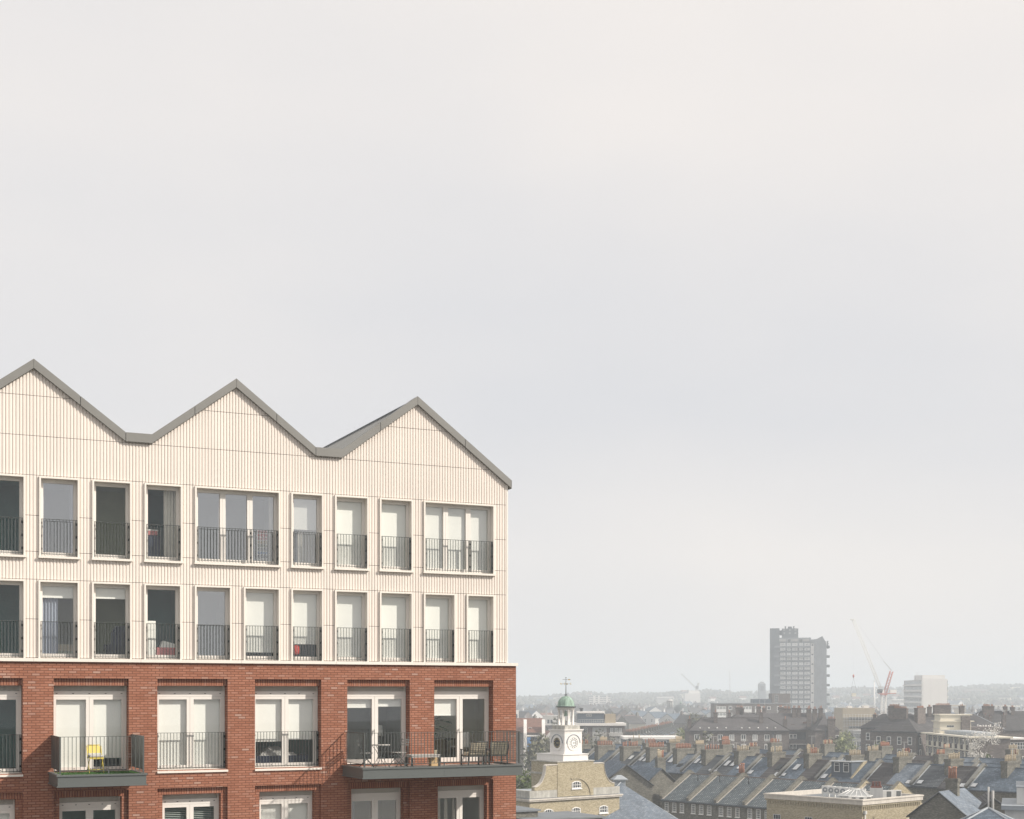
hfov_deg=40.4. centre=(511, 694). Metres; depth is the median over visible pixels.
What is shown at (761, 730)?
brown brick flats
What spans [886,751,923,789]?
terraced house
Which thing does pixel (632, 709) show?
house
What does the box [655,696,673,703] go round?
white block
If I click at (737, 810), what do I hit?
window
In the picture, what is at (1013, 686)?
hillside house
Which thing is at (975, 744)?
blossom tree
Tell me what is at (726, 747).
terraced house
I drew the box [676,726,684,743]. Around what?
green tree
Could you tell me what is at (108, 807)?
window
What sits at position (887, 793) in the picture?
condenser unit
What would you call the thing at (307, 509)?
window
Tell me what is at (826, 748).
terraced house
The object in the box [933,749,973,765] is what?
terraced house
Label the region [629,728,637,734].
terraced house
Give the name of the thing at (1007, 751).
terraced house
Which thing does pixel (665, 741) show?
window
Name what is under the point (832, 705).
hills
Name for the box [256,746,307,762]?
unmade bed
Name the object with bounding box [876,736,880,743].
window
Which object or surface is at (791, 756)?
terraced house
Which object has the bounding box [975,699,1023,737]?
mansion range
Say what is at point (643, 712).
house
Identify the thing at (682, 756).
terraced house
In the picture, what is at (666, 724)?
terraced house
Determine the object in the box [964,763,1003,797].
terraced house
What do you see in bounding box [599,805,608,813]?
window
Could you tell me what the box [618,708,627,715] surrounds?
house
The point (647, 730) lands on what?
terraced house
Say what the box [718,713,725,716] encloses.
window
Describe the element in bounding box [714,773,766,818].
terraced house
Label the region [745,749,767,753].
terraced house
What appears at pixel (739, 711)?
brown brick flats
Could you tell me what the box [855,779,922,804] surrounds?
terraced house
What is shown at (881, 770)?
terraced house
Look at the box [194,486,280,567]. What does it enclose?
window
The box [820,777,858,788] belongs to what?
terraced house
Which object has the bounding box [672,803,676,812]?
window
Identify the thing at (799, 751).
terraced house
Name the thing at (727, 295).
sky
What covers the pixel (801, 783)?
terraced house
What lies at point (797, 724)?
gallery flats
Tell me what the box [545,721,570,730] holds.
house
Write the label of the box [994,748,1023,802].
terraced house
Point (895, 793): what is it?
condenser unit
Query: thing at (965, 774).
terraced house
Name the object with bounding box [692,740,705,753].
terraced house
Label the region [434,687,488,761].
window
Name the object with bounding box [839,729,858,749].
green tree
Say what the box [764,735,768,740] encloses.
window
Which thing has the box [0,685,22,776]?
window
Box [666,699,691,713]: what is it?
domed church
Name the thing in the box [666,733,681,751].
terraced house
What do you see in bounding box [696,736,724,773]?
terraced house
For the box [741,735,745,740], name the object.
window
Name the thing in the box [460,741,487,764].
garden armchair
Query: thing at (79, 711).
window
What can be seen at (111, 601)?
window
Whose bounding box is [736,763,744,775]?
chimney stack
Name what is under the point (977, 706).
house
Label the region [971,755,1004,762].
terraced house
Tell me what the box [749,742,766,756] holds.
terraced house
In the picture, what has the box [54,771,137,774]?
turf mat
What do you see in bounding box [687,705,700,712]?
house
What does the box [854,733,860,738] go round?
window
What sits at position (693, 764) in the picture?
terraced house
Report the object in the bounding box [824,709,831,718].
house
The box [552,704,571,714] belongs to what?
house
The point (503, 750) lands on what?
garden armchair
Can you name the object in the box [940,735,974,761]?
terraced house
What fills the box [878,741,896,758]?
terraced house
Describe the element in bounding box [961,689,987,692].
brick range
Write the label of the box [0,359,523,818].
apartment block
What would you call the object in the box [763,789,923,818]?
yellow brick building
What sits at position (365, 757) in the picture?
bistro chair
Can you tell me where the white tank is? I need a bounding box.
[870,781,882,798]
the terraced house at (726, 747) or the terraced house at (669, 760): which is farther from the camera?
the terraced house at (726, 747)
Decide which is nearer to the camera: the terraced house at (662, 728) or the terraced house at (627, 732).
the terraced house at (627, 732)
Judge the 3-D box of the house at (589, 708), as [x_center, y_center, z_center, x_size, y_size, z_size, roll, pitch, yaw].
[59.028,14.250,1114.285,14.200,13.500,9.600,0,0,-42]
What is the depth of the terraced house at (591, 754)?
247.79 m
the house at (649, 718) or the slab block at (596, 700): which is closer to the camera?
the house at (649, 718)
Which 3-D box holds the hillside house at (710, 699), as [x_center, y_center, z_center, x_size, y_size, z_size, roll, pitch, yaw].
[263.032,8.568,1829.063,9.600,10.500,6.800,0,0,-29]
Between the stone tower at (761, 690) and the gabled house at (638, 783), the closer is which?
the gabled house at (638, 783)
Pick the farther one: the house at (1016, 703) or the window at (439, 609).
the house at (1016, 703)
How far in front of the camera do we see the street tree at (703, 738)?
336.07 m
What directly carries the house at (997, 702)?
on the hills
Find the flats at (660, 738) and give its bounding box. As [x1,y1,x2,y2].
[620,735,674,745]
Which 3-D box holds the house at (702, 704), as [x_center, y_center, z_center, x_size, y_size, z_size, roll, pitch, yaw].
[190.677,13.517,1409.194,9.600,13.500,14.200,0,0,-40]
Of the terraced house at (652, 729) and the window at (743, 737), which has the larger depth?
the terraced house at (652, 729)
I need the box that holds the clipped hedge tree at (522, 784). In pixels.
[516,768,530,788]
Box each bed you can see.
[58,644,72,653]
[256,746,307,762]
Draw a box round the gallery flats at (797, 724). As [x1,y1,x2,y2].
[763,705,825,750]
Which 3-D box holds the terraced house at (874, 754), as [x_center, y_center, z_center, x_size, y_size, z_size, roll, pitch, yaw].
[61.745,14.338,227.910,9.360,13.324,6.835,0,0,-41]
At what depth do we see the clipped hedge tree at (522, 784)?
185.36 m
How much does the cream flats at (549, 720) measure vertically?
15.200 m
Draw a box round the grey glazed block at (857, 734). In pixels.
[847,730,860,749]
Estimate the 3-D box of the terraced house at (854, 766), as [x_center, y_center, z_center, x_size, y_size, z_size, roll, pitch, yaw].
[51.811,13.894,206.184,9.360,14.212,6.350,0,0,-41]
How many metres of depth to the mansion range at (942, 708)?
355.99 m
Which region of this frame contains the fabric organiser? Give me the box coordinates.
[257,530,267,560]
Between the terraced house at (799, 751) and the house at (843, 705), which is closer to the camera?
the terraced house at (799, 751)
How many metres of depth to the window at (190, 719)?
42.00 m
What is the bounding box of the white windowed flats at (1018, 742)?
[1010,737,1023,758]
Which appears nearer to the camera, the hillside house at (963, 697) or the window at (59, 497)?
the window at (59, 497)
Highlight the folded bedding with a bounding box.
[156,641,174,654]
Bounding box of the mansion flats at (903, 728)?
[870,706,932,754]
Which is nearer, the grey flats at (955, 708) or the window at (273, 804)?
the window at (273, 804)
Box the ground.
[517,751,845,788]
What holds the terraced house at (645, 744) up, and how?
on the ground
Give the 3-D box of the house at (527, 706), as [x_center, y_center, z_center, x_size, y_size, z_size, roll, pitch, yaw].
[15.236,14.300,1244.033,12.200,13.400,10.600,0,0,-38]
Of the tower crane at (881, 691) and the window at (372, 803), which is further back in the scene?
the tower crane at (881, 691)
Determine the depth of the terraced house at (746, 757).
221.62 m
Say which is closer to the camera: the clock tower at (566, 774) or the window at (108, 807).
the window at (108, 807)
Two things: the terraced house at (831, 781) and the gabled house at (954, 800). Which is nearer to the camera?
the gabled house at (954, 800)
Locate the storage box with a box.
[428,757,437,765]
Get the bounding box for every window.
[0,473,25,557]
[0,579,24,657]
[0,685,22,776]
[0,799,14,818]
[38,476,80,559]
[38,580,79,658]
[54,686,125,770]
[59,796,119,818]
[91,479,132,561]
[92,582,131,658]
[144,483,183,563]
[144,583,181,659]
[157,686,227,772]
[162,793,218,818]
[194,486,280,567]
[194,585,231,659]
[243,587,279,660]
[255,686,321,770]
[259,790,311,818]
[290,492,324,568]
[291,588,323,660]
[334,495,369,570]
[334,590,368,661]
[347,686,405,763]
[351,788,399,818]
[379,498,413,572]
[379,591,412,661]
[423,500,495,575]
[423,593,455,661]
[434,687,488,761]
[438,785,483,818]
[466,594,494,662]
[571,781,581,789]
[572,807,580,812]
[593,728,598,736]
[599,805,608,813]
[600,728,605,735]
[656,740,666,744]
[665,802,668,811]
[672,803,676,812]
[679,803,683,812]
[690,804,694,813]
[698,805,703,814]
[707,805,711,815]
[716,706,725,711]
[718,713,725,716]
[719,806,723,816]
[726,807,731,817]
[734,808,739,817]
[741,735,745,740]
[743,706,751,711]
[747,809,751,818]
[753,735,757,740]
[756,809,760,818]
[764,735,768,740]
[773,814,780,818]
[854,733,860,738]
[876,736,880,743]
[897,737,900,744]
[908,737,911,744]
[1014,742,1023,748]
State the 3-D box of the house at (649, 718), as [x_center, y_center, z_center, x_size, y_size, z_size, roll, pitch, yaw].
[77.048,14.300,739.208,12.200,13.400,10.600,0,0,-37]
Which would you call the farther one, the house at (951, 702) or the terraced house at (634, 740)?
the house at (951, 702)
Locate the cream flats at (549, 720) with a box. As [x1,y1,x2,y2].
[543,710,566,724]
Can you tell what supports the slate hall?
on the ground
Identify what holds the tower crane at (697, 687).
on the ground
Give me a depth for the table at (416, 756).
43.89 m
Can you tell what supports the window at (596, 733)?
in the slab roofed flats at (591, 721)
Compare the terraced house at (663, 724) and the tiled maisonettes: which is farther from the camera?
the terraced house at (663, 724)
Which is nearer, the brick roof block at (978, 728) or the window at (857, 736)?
the brick roof block at (978, 728)
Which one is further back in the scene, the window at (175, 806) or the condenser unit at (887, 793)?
the condenser unit at (887, 793)
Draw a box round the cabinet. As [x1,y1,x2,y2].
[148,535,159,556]
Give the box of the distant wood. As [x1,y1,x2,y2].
[516,683,1023,715]
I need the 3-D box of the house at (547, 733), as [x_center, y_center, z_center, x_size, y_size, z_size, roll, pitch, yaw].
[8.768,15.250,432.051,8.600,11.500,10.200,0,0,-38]
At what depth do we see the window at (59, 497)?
40.53 m
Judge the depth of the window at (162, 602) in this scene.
43.14 m
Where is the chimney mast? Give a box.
[873,681,874,707]
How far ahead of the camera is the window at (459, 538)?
45.56 m
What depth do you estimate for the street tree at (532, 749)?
316.54 m
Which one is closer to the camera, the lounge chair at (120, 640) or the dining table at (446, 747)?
the lounge chair at (120, 640)
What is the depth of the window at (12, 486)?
41.42 m
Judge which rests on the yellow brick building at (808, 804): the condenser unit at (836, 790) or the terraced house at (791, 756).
the condenser unit at (836, 790)
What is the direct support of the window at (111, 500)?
in the apartment block at (374, 587)
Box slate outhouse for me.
[961,807,1012,818]
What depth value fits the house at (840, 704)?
1411.37 m
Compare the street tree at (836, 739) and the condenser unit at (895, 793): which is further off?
the street tree at (836, 739)
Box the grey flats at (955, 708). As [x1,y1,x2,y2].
[951,705,966,712]
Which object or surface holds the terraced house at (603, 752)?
on the ground
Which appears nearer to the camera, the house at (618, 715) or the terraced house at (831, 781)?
the terraced house at (831, 781)
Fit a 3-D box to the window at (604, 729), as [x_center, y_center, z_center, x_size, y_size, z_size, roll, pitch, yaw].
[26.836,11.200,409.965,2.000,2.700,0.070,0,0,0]
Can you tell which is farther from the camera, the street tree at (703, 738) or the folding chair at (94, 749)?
the street tree at (703, 738)
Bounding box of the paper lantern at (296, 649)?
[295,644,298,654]
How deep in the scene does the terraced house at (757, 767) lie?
218.12 m
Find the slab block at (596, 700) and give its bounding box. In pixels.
[588,696,610,704]
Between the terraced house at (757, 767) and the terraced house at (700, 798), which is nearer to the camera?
the terraced house at (700, 798)
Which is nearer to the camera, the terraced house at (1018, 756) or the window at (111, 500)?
the window at (111, 500)
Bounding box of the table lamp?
[370,725,383,735]
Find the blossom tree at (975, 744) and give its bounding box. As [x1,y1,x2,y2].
[962,723,1000,757]
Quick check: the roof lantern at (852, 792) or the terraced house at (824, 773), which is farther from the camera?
the terraced house at (824, 773)
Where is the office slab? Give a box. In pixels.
[903,675,947,713]
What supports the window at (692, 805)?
in the terraced house at (700, 798)
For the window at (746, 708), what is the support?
in the panelled flats at (773, 702)
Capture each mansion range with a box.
[913,703,1004,728]
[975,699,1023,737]
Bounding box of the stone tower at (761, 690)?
[758,682,765,698]
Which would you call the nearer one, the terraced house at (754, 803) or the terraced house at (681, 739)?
the terraced house at (754, 803)
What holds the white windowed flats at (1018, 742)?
on the ground
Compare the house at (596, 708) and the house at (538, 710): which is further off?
the house at (596, 708)
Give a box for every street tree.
[520,733,548,770]
[524,741,549,768]
[536,734,549,752]
[580,726,596,748]
[594,729,618,742]
[689,731,715,746]
[818,737,840,750]
[828,736,846,751]
[843,744,857,751]
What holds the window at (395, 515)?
in the apartment block at (374, 587)
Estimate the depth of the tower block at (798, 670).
786.44 m
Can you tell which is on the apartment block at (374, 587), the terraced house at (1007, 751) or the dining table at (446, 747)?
the dining table at (446, 747)
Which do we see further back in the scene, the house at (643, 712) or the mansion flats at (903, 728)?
the house at (643, 712)
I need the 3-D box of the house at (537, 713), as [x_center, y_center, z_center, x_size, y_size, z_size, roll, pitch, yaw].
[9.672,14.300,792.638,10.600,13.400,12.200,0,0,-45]
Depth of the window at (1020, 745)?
300.01 m
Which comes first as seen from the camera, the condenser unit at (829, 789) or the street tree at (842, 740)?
the condenser unit at (829, 789)
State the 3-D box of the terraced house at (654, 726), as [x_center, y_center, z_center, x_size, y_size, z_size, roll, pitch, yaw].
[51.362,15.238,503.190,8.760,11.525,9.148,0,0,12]
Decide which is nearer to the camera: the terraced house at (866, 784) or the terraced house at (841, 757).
the terraced house at (866, 784)
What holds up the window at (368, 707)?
in the apartment block at (374, 587)
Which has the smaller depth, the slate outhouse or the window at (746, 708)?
the slate outhouse
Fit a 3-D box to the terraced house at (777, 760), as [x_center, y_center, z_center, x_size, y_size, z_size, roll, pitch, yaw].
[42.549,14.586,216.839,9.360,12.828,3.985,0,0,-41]
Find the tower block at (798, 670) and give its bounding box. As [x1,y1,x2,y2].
[770,626,829,712]
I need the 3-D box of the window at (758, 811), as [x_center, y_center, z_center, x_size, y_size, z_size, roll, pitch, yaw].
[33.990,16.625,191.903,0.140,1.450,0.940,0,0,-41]
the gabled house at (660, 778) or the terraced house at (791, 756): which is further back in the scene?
the terraced house at (791, 756)
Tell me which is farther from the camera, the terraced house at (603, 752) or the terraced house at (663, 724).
the terraced house at (663, 724)
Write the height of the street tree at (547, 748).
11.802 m
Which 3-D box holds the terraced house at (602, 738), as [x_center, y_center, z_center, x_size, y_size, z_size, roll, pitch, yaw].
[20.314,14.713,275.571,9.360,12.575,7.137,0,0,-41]
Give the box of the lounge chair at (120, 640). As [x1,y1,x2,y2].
[104,626,124,653]
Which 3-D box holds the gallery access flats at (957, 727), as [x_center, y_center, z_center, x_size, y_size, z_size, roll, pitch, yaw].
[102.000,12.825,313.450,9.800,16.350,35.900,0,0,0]
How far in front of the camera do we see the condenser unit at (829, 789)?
161.96 m
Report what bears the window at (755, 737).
in the brown brick flats at (761, 730)
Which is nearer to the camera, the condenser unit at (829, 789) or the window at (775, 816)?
the window at (775, 816)
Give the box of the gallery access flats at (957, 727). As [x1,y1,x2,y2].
[920,714,1012,757]
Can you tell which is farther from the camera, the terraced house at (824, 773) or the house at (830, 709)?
the house at (830, 709)
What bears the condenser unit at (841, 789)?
on the yellow brick building at (808, 804)
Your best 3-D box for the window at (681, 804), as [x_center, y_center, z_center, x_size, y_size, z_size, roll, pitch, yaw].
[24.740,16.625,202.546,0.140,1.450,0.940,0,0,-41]
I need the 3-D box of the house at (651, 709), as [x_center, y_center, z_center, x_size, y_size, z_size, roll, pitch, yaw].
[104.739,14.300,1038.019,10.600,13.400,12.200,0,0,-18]
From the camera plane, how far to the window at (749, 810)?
192.99 m
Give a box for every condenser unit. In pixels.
[822,785,829,796]
[827,786,835,796]
[833,786,838,797]
[839,787,847,793]
[883,790,891,797]
[892,790,900,796]
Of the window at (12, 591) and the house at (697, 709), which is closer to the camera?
the window at (12, 591)
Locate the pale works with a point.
(895, 701)
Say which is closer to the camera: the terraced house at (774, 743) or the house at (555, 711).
the terraced house at (774, 743)
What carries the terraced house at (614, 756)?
on the ground
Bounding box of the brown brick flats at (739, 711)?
[732,704,790,716]
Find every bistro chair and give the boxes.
[359,749,373,766]
[388,738,408,766]
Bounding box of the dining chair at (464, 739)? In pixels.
[451,732,468,756]
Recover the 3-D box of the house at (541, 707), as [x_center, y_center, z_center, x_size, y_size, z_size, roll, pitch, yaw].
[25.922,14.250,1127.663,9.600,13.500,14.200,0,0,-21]
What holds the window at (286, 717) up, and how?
in the apartment block at (374, 587)
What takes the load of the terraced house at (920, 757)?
on the ground
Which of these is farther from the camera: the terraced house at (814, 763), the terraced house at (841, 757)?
the terraced house at (841, 757)
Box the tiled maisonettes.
[516,718,544,769]
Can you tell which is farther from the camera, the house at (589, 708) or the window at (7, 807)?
the house at (589, 708)
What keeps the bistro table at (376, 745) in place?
on the apartment block at (374, 587)
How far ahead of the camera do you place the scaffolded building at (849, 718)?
520.00 m
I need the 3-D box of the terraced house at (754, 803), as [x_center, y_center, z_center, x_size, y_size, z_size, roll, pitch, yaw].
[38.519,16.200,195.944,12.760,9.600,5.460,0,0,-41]
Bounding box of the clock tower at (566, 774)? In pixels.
[516,677,622,815]
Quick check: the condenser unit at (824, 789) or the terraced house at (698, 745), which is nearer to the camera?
the condenser unit at (824, 789)
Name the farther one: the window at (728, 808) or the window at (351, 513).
the window at (728, 808)
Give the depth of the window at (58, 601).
40.26 m
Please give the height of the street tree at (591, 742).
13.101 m
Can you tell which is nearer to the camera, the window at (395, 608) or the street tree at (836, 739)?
the window at (395, 608)
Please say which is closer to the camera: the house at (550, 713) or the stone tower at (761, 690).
the house at (550, 713)
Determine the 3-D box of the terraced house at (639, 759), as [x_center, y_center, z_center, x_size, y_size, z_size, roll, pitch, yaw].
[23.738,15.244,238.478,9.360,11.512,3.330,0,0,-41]
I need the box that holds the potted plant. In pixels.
[434,716,451,753]
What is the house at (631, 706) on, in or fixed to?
on the ground
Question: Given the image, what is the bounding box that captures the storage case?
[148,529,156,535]
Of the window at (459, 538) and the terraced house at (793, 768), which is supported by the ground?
the terraced house at (793, 768)
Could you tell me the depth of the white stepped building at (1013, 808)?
125.60 m
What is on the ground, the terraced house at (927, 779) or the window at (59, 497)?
the terraced house at (927, 779)
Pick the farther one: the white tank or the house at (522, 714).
the house at (522, 714)
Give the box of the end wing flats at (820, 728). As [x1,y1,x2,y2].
[805,706,839,751]
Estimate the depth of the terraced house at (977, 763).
214.37 m
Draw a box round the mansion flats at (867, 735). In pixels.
[858,704,900,752]
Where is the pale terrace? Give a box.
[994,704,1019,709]
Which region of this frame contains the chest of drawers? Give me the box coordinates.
[148,621,155,654]
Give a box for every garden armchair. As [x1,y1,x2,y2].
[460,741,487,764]
[483,741,509,764]
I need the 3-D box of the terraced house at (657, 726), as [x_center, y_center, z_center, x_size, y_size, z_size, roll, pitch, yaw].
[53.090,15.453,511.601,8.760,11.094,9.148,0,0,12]
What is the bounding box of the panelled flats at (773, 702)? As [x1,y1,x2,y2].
[710,693,790,716]
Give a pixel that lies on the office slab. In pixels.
(925, 691)
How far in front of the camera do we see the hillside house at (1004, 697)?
1715.23 m
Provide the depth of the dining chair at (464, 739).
46.51 m
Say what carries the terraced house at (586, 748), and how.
on the ground
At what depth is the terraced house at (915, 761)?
224.29 m
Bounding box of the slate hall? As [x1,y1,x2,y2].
[603,775,677,818]
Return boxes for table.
[372,744,389,767]
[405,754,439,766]
[435,738,455,756]
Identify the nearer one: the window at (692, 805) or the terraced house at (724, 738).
the window at (692, 805)
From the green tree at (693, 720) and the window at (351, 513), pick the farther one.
the green tree at (693, 720)
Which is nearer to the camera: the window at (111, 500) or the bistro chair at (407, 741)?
the window at (111, 500)
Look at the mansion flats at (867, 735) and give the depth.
356.58 m
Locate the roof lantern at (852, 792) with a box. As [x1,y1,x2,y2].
[837,787,872,797]
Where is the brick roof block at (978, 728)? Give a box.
[971,724,1002,735]
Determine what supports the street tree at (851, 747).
on the ground
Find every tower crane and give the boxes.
[681,674,699,689]
[850,619,896,713]
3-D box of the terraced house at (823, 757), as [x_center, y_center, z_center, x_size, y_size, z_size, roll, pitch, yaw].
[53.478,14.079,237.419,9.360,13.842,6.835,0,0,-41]
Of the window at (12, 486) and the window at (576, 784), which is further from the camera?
the window at (576, 784)
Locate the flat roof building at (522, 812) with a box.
[516,805,605,818]
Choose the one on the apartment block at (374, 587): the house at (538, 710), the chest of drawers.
the chest of drawers
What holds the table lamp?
in the apartment block at (374, 587)
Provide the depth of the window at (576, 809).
170.65 m
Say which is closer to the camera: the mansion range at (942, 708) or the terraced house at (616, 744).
the terraced house at (616, 744)
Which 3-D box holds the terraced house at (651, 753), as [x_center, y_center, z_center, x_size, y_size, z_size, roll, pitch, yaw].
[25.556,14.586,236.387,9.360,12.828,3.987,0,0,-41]
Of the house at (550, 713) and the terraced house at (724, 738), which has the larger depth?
the house at (550, 713)
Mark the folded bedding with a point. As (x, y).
(161, 649)
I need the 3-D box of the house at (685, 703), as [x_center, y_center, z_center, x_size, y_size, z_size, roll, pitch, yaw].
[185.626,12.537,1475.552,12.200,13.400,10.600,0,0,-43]
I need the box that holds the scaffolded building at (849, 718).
[834,706,880,748]
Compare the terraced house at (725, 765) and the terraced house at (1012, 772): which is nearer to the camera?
the terraced house at (1012, 772)
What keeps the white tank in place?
on the yellow brick building at (808, 804)
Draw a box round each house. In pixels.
[519,711,532,717]
[520,703,535,709]
[521,707,542,717]
[531,706,543,712]
[537,703,549,711]
[540,710,553,715]
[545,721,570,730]
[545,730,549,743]
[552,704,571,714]
[579,703,593,710]
[582,739,591,752]
[588,748,595,761]
[591,705,604,710]
[594,740,615,763]
[599,709,620,720]
[600,736,617,749]
[603,748,621,762]
[604,759,654,801]
[606,705,624,712]
[612,742,628,747]
[616,712,645,731]
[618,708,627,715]
[619,741,640,764]
[624,707,646,717]
[625,703,641,708]
[625,729,634,734]
[626,705,640,710]
[628,734,641,748]
[628,749,646,765]
[628,749,675,807]
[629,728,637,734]
[641,726,654,734]
[642,708,666,725]
[642,738,654,750]
[643,742,668,766]
[645,704,661,712]
[647,725,661,734]
[649,724,665,734]
[652,724,668,734]
[654,751,673,771]
[656,723,672,734]
[659,710,681,724]
[660,723,674,734]
[660,770,710,818]
[662,722,675,734]
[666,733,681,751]
[667,743,694,779]
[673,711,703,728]
[676,736,692,747]
[679,751,703,776]
[682,700,692,705]
[686,771,737,818]
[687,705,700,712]
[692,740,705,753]
[693,701,706,707]
[696,710,710,714]
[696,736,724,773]
[707,697,715,701]
[709,753,735,774]
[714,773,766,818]
[719,736,740,751]
[719,740,733,755]
[726,745,757,775]
[742,774,796,818]
[744,754,768,776]
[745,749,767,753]
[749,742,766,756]
[760,746,790,776]
[767,738,795,754]
[776,755,805,778]
[784,776,826,791]
[785,754,803,757]
[793,748,820,754]
[797,747,829,779]
[803,744,837,759]
[814,757,837,780]
[820,739,848,756]
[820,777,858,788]
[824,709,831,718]
[826,740,876,782]
[827,705,837,711]
[834,701,846,707]
[837,754,864,760]
[839,702,851,707]
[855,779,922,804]
[860,759,894,783]
[864,745,892,762]
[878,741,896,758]
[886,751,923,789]
[901,747,933,763]
[906,766,981,818]
[909,761,947,802]
[913,753,933,760]
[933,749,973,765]
[937,752,978,791]
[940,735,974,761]
[949,699,963,704]
[957,696,969,700]
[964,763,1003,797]
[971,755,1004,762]
[972,760,1000,766]
[974,702,983,708]
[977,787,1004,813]
[989,699,1001,705]
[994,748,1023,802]
[998,695,1010,699]
[1005,744,1023,763]
[1010,685,1019,688]
[1010,749,1023,767]
[1013,699,1023,706]
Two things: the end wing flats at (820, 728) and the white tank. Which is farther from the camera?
the end wing flats at (820, 728)
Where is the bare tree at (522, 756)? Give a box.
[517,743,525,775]
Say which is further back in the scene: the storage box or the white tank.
the white tank
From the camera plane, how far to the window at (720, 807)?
196.90 m
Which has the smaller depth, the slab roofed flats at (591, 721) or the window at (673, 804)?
the window at (673, 804)
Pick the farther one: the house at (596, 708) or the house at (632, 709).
the house at (596, 708)
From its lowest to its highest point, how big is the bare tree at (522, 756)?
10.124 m
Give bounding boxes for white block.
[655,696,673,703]
[683,690,699,702]
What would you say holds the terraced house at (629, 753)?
on the ground
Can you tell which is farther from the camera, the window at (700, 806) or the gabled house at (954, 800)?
the window at (700, 806)
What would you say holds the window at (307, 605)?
in the apartment block at (374, 587)
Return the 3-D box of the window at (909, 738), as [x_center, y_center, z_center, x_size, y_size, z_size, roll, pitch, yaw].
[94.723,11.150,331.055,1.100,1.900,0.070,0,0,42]
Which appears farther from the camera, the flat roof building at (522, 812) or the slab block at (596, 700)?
the slab block at (596, 700)
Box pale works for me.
[888,699,903,705]
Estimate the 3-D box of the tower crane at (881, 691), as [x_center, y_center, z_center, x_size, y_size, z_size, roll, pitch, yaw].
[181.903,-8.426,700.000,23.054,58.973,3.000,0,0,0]
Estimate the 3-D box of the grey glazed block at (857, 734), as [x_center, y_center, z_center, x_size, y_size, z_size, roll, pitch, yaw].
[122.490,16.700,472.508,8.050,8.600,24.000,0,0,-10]
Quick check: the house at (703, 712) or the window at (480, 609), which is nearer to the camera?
the window at (480, 609)
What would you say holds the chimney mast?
on the ground
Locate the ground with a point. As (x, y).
(530, 773)
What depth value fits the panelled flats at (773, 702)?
596.00 m
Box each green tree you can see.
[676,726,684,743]
[683,713,700,726]
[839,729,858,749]
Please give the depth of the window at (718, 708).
595.91 m
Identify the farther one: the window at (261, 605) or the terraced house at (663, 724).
the terraced house at (663, 724)
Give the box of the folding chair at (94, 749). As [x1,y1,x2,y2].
[86,744,103,772]
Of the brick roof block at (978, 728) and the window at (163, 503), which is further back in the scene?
the brick roof block at (978, 728)
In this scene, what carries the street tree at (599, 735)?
on the ground
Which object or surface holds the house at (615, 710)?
on the ground
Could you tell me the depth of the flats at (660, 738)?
335.00 m
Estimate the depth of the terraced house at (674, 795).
205.34 m
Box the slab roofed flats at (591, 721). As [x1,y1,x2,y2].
[570,708,625,744]
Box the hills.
[578,691,1017,706]
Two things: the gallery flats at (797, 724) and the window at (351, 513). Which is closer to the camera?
the window at (351, 513)
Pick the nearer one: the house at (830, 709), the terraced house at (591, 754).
the terraced house at (591, 754)
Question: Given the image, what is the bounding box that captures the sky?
[0,0,1023,696]
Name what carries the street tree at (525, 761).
on the ground
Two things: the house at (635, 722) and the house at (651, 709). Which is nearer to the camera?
the house at (635, 722)
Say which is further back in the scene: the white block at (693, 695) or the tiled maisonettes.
the white block at (693, 695)
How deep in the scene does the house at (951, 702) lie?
1471.82 m
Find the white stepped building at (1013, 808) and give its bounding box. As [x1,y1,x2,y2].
[1001,781,1023,818]
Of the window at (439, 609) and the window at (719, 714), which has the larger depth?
the window at (719, 714)
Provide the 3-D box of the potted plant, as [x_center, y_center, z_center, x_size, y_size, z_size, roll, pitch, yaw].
[-2.646,1.284,46.050,0.757,1.872,1.466,0,0,42]
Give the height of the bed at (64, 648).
0.380 m
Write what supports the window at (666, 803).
in the terraced house at (674, 795)
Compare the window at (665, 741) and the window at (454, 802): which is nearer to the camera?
the window at (454, 802)
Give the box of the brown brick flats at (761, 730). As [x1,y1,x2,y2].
[684,710,790,749]

